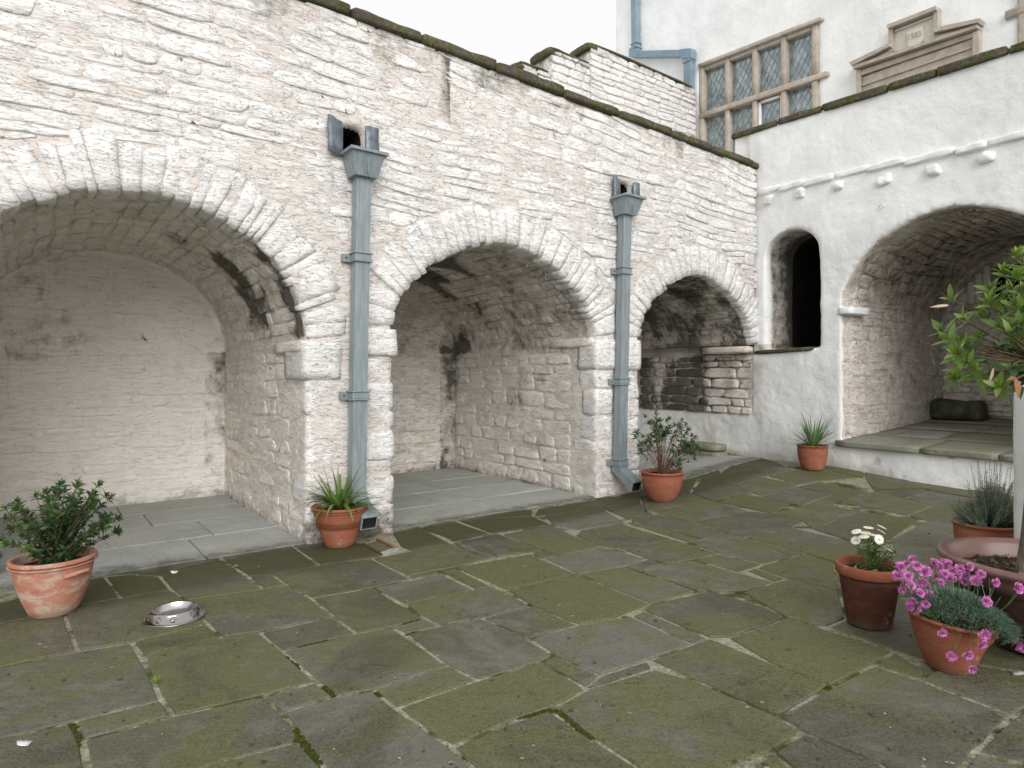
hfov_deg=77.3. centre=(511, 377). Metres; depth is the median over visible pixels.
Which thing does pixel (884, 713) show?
paving grit
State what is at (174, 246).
arcade wall
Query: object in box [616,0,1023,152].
white house
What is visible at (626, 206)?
drainpipe
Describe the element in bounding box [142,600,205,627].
dog bowl
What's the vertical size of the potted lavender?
0.733 m
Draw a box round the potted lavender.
[932,457,1013,537]
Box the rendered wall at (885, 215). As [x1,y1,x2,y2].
[637,41,1023,494]
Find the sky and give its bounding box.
[341,0,616,64]
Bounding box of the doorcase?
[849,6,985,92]
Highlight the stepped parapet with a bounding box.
[511,42,696,137]
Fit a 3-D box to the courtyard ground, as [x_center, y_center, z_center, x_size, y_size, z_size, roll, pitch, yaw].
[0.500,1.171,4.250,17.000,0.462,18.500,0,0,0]
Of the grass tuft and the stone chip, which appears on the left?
the grass tuft
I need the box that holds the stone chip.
[1012,671,1023,674]
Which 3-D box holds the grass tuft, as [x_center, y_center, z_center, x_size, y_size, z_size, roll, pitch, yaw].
[-1.573,1.332,2.825,0.074,0.035,0.071,0,0,0]
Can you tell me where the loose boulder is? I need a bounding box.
[930,398,988,420]
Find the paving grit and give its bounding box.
[27,544,1015,767]
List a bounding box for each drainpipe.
[327,114,388,529]
[606,175,646,491]
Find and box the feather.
[17,739,31,745]
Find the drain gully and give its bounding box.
[361,538,399,555]
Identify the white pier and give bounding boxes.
[1013,352,1023,538]
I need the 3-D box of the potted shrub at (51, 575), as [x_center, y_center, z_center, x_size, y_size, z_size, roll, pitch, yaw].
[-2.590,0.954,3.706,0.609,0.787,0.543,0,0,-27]
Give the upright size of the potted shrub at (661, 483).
0.975 m
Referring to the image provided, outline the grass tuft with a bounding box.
[149,674,162,683]
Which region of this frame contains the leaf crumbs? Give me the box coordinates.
[1,496,1012,767]
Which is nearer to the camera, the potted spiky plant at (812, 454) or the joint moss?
the joint moss
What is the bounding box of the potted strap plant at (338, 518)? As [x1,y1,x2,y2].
[297,461,384,548]
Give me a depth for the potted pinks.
2.79 m
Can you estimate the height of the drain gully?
0.050 m
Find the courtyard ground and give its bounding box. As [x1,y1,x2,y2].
[0,450,1023,767]
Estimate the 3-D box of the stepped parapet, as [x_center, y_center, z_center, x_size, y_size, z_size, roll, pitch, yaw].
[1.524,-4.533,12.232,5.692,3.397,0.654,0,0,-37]
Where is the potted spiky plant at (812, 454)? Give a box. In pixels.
[781,413,839,470]
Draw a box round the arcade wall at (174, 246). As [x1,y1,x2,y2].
[0,0,758,543]
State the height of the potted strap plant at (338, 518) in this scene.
0.708 m
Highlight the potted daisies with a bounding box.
[834,525,904,630]
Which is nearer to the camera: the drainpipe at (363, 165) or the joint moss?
the joint moss
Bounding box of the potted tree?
[930,245,1023,654]
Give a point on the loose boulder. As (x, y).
(949, 409)
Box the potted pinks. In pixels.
[892,555,1023,674]
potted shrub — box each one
[0,477,124,618]
[630,410,700,502]
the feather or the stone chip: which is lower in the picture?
the feather
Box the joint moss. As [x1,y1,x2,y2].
[67,555,832,767]
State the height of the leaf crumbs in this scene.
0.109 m
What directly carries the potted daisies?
on the courtyard ground
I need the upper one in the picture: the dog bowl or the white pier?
the white pier
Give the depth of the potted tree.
2.98 m
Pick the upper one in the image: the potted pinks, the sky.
the sky
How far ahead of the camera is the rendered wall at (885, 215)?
8.26 m
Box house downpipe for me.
[629,0,695,88]
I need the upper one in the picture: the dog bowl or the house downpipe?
the house downpipe

